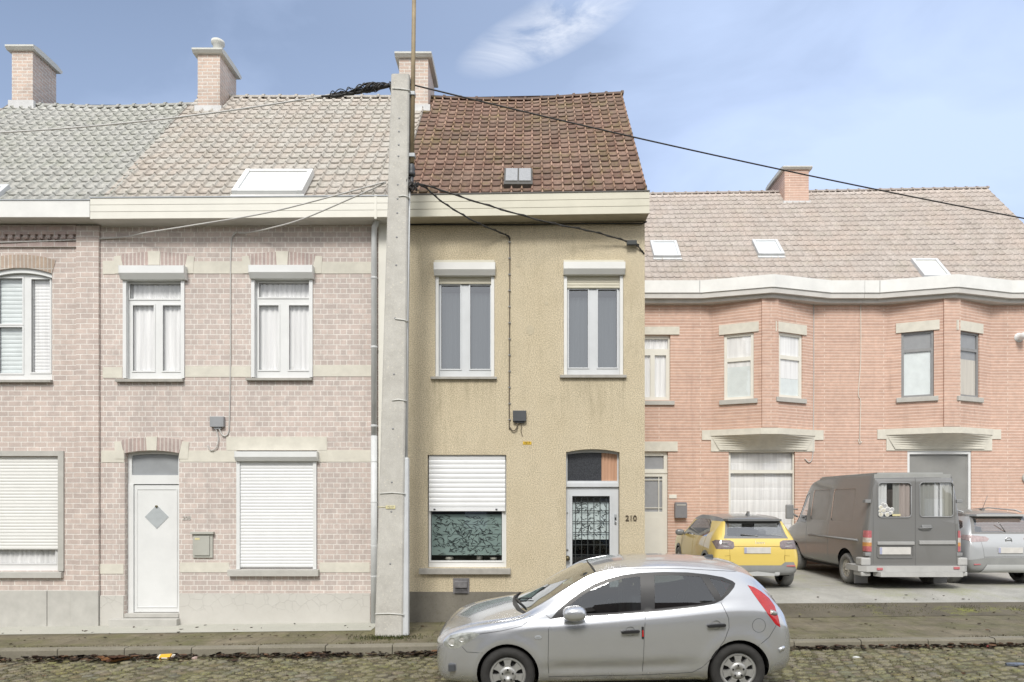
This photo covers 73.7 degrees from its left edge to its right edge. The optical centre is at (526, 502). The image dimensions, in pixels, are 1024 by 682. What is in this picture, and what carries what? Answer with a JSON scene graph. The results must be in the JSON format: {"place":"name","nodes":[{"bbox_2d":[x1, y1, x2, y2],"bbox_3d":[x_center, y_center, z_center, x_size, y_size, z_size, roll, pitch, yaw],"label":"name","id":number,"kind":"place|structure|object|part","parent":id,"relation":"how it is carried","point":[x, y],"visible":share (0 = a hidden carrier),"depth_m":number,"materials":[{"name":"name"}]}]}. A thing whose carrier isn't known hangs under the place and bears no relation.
{"place":"outdoors","nodes":[
{"label":"outdoors","id":0,"kind":"place"},
{"bbox_2d":[0,622,374,634],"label":"pavement apron","id":1,"kind":"object","parent":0,"point":[192,628],"visible":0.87,"depth_m":11.78,"materials":[{"name":"concrete"}]},
{"bbox_2d":[0,646,1023,681],"bbox_3d":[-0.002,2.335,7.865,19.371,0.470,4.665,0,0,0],"label":"cobbled road","id":2,"kind":"structure","parent":0,"point":[304,672],"depth_m":9.33,"materials":[{"name":"stone"}]},
{"bbox_2d":[97,655,133,661],"bbox_3d":[-6.015,2.274,9.913,0.520,0.081,0.346,0,0,0],"label":"leaf heap","id":3,"kind":"object","parent":2,"relation":"on","point":[115,658],"visible":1,"depth_m":9.92,"materials":[{"name":"brown plant"}]},
{"bbox_2d":[157,654,174,659],"bbox_3d":[-5.281,2.265,10.018,0.240,0.075,0.094,0,0,0],"label":"wrapper","id":4,"kind":"object","parent":2,"relation":"on","point":[163,656],"visible":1,"depth_m":10.00,"materials":[{"name":"yellow plastic"}]},
{"bbox_2d":[0,652,1005,681],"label":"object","id":5,"kind":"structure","parent":2,"relation":"on","point":[449,680],"depth_m":9.34,"materials":[{"name":"green plant"}]},
{"bbox_2d":[2,594,1003,681],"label":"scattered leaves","id":6,"kind":"object","parent":2,"relation":"on","point":[422,626],"visible":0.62,"depth_m":10.87,"materials":[{"name":"brown plant"}]},
{"bbox_2d":[0,647,1019,681],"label":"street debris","id":7,"kind":"object","parent":2,"relation":"on","point":[439,673],"visible":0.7,"depth_m":9.37,"materials":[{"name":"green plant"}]},
{"bbox_2d":[0,642,1023,664],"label":"fallen leaves","id":8,"kind":"object","parent":2,"relation":"on","point":[326,654],"visible":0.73,"depth_m":10.08,"materials":[{"name":"brown plant"}]},
{"bbox_2d":[0,636,1023,658],"bbox_3d":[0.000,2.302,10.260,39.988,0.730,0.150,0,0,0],"label":"kerb","id":9,"kind":"structure","parent":2,"relation":"on","point":[199,651],"depth_m":10.19,"materials":[{"name":"concrete"}]},
{"bbox_2d":[437,553,789,681],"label":"hatchback","id":10,"kind":"object","parent":2,"relation":"on","point":[646,617],"visible":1,"depth_m":7.86,"materials":[{"name":"silver metal"}]},
{"bbox_3d":[0.809,1.440,7.877,1.119,1.137,0.245,0,0,0],"label":"front door","id":11,"kind":"part","parent":10,"relation":"part of","materials":[{"name":"silver metal"}]},
{"bbox_3d":[1.829,1.423,7.882,0.984,1.130,0.250,0,0,0],"label":"rear door","id":12,"kind":"part","parent":10,"relation":"part of","materials":[{"name":"silver metal"}]},
{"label":"quarter window","id":13,"kind":"part","parent":10,"relation":"part of","materials":[{"name":"grey glass"}]},
{"bbox_2d":[1005,662,1023,665],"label":"paper scrap","id":14,"kind":"object","parent":2,"relation":"on","point":[1014,664],"visible":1,"depth_m":9.02,"materials":[{"name":"white paper"}]},
{"bbox_2d":[0,615,1023,647],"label":"pavement","id":15,"kind":"structure","parent":0,"point":[883,627],"depth_m":11.02,"materials":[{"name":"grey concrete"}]},
{"bbox_2d":[0,44,192,626],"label":"terraced house","id":16,"kind":"structure","parent":15,"relation":"on","point":[52,182],"depth_m":12.20,"materials":[{"name":"brick"}]},
{"bbox_2d":[0,184,10,196],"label":"roof window","id":17,"kind":"structure","parent":16,"relation":"in","point":[3,187],"depth_m":12.16,"materials":[{"name":"glass"}]},
{"bbox_2d":[0,269,52,382],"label":"window","id":18,"kind":"structure","parent":16,"relation":"in","point":[26,294],"depth_m":12.35,"materials":[{"name":"white plastic"}]},
{"bbox_2d":[0,451,63,577],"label":"window","id":19,"kind":"structure","parent":16,"relation":"in","point":[31,482],"depth_m":12.23,"materials":[{"name":"white plastic"}]},
{"bbox_2d":[0,181,385,242],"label":"service cable","id":20,"kind":"object","parent":16,"relation":"attached to","point":[205,222],"visible":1,"depth_m":11.69,"materials":[{"name":"grey rubber"}]},
{"bbox_2d":[89,37,423,626],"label":"terraced house","id":21,"kind":"structure","parent":15,"relation":"on","point":[241,391],"depth_m":12.20,"materials":[{"name":"brick"}]},
{"bbox_2d":[115,265,187,381],"bbox_3d":[-6.680,-3.170,12.196,1.263,2.053,0.279,0,0,0],"label":"window","id":22,"kind":"structure","parent":21,"relation":"in","point":[153,295],"depth_m":12.26,"materials":[{"name":"white plastic"}]},
{"bbox_2d":[134,485,178,611],"bbox_3d":[-6.664,0.838,12.318,0.808,2.290,0.064,0,0,0],"label":"door","id":23,"kind":"structure","parent":21,"relation":"in","point":[156,507],"depth_m":12.31,"materials":[{"name":"white plastic"}]},
{"bbox_2d":[230,169,314,195],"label":"roof window","id":24,"kind":"structure","parent":21,"relation":"in","point":[253,182],"depth_m":12.21,"materials":[{"name":"white glass"}]},
{"bbox_2d":[227,451,319,575],"bbox_3d":[-4.499,0.205,12.183,1.610,2.216,0.234,0,0,0],"label":"window","id":25,"kind":"structure","parent":21,"relation":"in","point":[276,491],"depth_m":12.19,"materials":[{"name":"white plastic"}]},
{"bbox_2d":[245,265,314,380],"bbox_3d":[-4.385,-3.183,12.196,1.210,2.028,0.279,0,0,0],"label":"window","id":26,"kind":"structure","parent":21,"relation":"in","point":[281,295],"depth_m":12.26,"materials":[{"name":"white plastic"}]},
{"bbox_2d":[238,182,385,233],"bbox_3d":[-3.686,-4.970,11.620,3.065,0.415,0.077,0,0,21],"label":"drop cable","id":27,"kind":"object","parent":21,"relation":"attached to","point":[314,213],"visible":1,"depth_m":11.61,"materials":[{"name":"grey rubber"}]},
{"bbox_2d":[347,633,437,641],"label":"moss tufts","id":28,"kind":"object","parent":15,"relation":"on","point":[376,638],"visible":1,"depth_m":10.77,"materials":[{"name":"green plant"}]},
{"bbox_2d":[375,74,410,636],"bbox_3d":[-2.136,-2.339,11.091,0.574,9.008,0.418,0,0,0],"label":"utility pole","id":29,"kind":"object","parent":15,"relation":"on","point":[392,601],"visible":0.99,"depth_m":10.90,"materials":[{"name":"concrete"}]},
{"bbox_2d":[321,81,390,97],"bbox_3d":[-2.695,-6.649,10.991,1.181,0.324,0.168,0,0,-7],"label":"cable tangle","id":30,"kind":"object","parent":29,"relation":"attached to","point":[369,87],"visible":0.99,"depth_m":10.96,"materials":[{"name":"black rubber"}]},
{"bbox_2d":[0,94,331,132],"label":"overhead cable","id":31,"kind":"object","parent":30,"relation":"attached to","point":[163,118],"visible":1,"depth_m":11.14,"materials":[{"name":"black rubber"}]},
{"bbox_2d":[409,0,415,181],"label":"cable mast","id":32,"kind":"object","parent":29,"relation":"attached to","point":[412,155],"visible":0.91,"depth_m":10.97,"materials":[{"name":"paint"}]},
{"bbox_2d":[406,176,418,192],"bbox_3d":[-1.830,-5.125,10.957,0.197,0.278,0.136,0,0,0],"label":"cable knot","id":33,"kind":"object","parent":29,"relation":"attached to","point":[412,186],"visible":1,"depth_m":10.93,"materials":[{"name":"black rubber"}]},
{"bbox_2d":[417,183,509,239],"bbox_3d":[-1.111,-4.931,11.645,1.995,0.524,0.163,0,0,-37],"label":"drop cable","id":34,"kind":"object","parent":29,"relation":"attached to","point":[464,215],"visible":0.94,"depth_m":11.72,"materials":[{"name":"black rubber"}]},
{"bbox_2d":[417,182,644,253],"bbox_3d":[0.100,-4.820,11.684,4.171,0.783,0.218,0,0,-17],"label":"service cable","id":35,"kind":"object","parent":29,"relation":"attached to","point":[471,200],"visible":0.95,"depth_m":11.69,"materials":[{"name":"black rubber"}]},
{"bbox_2d":[410,84,1023,218],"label":"overhead cable","id":36,"kind":"object","parent":29,"relation":"attached to","point":[710,153],"visible":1,"depth_m":11.81,"materials":[{"name":"black rubber"}]},
{"bbox_2d":[394,51,649,621],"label":"terraced house","id":37,"kind":"structure","parent":15,"relation":"on","point":[526,434],"depth_m":12.20,"materials":[{"name":"beige paint"}]},
{"bbox_2d":[431,260,496,378],"bbox_3d":[-1.114,-3.248,12.260,1.178,2.108,0.329,0,0,0],"label":"window","id":38,"kind":"structure","parent":37,"relation":"in","point":[464,319],"depth_m":12.28,"materials":[{"name":"white plastic"}]},
{"bbox_2d":[419,455,510,573],"bbox_3d":[-1.093,0.216,12.333,1.627,2.127,0.415,0,0,0],"label":"window","id":39,"kind":"structure","parent":37,"relation":"in","point":[456,482],"depth_m":12.24,"materials":[{"name":"white plastic"}]},
{"bbox_2d":[566,487,617,567],"bbox_3d":[1.182,0.855,12.308,0.969,2.251,0.165,0,0,0],"label":"door","id":40,"kind":"structure","parent":37,"relation":"in","point":[587,520],"depth_m":12.33,"materials":[{"name":"white plastic"}]},
{"bbox_2d":[560,260,626,377],"bbox_3d":[1.195,-3.261,12.260,1.186,2.082,0.329,0,0,0],"label":"window","id":41,"kind":"structure","parent":37,"relation":"in","point":[593,325],"depth_m":12.28,"materials":[{"name":"white plastic"}]},
{"bbox_2d":[627,240,639,245],"bbox_3d":[1.908,-4.604,12.130,0.254,0.084,0.100,0,0,-16],"label":"cable clamp","id":42,"kind":"object","parent":37,"relation":"attached to","point":[632,243],"visible":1,"depth_m":12.09,"materials":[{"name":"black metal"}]},
{"bbox_2d":[792,603,1023,615],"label":"verge grass","id":43,"kind":"structure","parent":15,"relation":"on","point":[974,606],"depth_m":12.59,"materials":[{"name":"green plant"}]},
{"bbox_2d":[0,0,1023,223],"label":"sky","id":44,"kind":"structure","parent":0,"point":[875,94],"materials":[{"name":"blue"}]},
{"bbox_2d":[753,564,1023,602],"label":"forecourt","id":45,"kind":"structure","parent":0,"point":[824,583],"depth_m":14.02,"materials":[{"name":"grey concrete"}]},
{"bbox_2d":[675,511,797,585],"bbox_3d":[4.690,0.985,15.882,2.180,1.596,4.097,0,0,0],"label":"compact suv","id":46,"kind":"object","parent":45,"relation":"on","point":[749,548],"visible":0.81,"depth_m":13.95,"materials":[{"name":"yellow paint"}]},
{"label":"side window","id":47,"kind":"part","parent":46,"relation":"part of","materials":[{"name":"grey glass"}]},
{"bbox_2d":[645,166,864,563],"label":"bay house","id":48,"kind":"structure","parent":45,"relation":"on","point":[753,300],"depth_m":19.00,"materials":[{"name":"pink brick"}]},
{"bbox_2d":[645,452,666,552],"bbox_3d":[3.391,0.144,19.090,1.102,3.112,0.080,0,0,0],"label":"door","id":49,"kind":"structure","parent":48,"relation":"in","point":[655,462],"depth_m":19.07,"materials":[{"name":"beige wood"}]},
{"bbox_2d":[645,335,674,404],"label":"window","id":50,"kind":"structure","parent":48,"relation":"in","point":[657,347],"depth_m":19.12,"materials":[{"name":"white glass"}]},
{"bbox_2d":[650,240,681,259],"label":"roof window","id":51,"kind":"structure","parent":48,"relation":"in","point":[665,249],"depth_m":19.87,"materials":[{"name":"glass"}]},
{"bbox_2d":[719,321,758,404],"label":"window","id":52,"kind":"structure","parent":48,"relation":"in","point":[738,348],"depth_m":18.74,"materials":[{"name":"white glass"}]},
{"bbox_2d":[729,452,793,535],"bbox_3d":[6.558,-0.169,19.056,2.047,2.538,0.232,0,0,0],"label":"window","id":53,"kind":"structure","parent":48,"relation":"in","point":[760,483],"depth_m":19.16,"materials":[{"name":"white glass"}]},
{"bbox_2d":[752,239,785,257],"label":"roof window","id":54,"kind":"structure","parent":48,"relation":"in","point":[767,248],"depth_m":19.95,"materials":[{"name":"glass"}]},
{"bbox_2d":[776,321,806,403],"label":"window","id":55,"kind":"structure","parent":48,"relation":"in","point":[790,345],"depth_m":18.71,"materials":[{"name":"white glass"}]},
{"bbox_2d":[785,472,966,582],"bbox_3d":[7.963,0.583,16.315,2.520,2.396,4.930,0,0,0],"label":"panel van","id":56,"kind":"object","parent":45,"relation":"on","point":[896,524],"visible":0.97,"depth_m":14.04,"materials":[{"name":"paint"}]},
{"bbox_2d":[809,186,1023,531],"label":"bay house","id":57,"kind":"structure","parent":45,"relation":"on","point":[941,350],"depth_m":19.00,"materials":[{"name":"pink brick"}]},
{"bbox_2d":[896,319,939,402],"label":"window","id":58,"kind":"structure","parent":57,"relation":"in","point":[917,348],"depth_m":18.74,"materials":[{"name":"white glass"}]},
{"bbox_2d":[910,258,950,276],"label":"roof window","id":59,"kind":"structure","parent":57,"relation":"in","point":[926,267],"depth_m":19.19,"materials":[{"name":"glass"}]},
{"bbox_2d":[907,451,970,508],"bbox_3d":[11.499,0.141,19.055,1.775,3.158,0.070,0,0,0],"label":"window","id":60,"kind":"structure","parent":57,"relation":"in","point":[957,464],"depth_m":19.08,"materials":[{"name":"white plastic"}]},
{"bbox_2d":[956,320,983,402],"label":"window","id":61,"kind":"structure","parent":57,"relation":"in","point":[969,341],"depth_m":18.70,"materials":[{"name":"grey plastic"}]},
{"bbox_2d":[947,497,1023,581],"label":"crossover car","id":62,"kind":"object","parent":45,"relation":"on","point":[992,551],"visible":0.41,"depth_m":14.46,"materials":[{"name":"silver metal"}]},
{"bbox_2d":[795,615,983,638],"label":"ground","id":63,"kind":"structure","parent":0,"point":[888,616],"depth_m":16.36,"materials":[{"name":"brown soil"}]},
{"bbox_2d":[777,602,1023,617],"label":"forecourt edge","id":64,"kind":"object","parent":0,"point":[949,609],"visible":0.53,"depth_m":12.54,"materials":[{"name":"concrete"}]}
]}

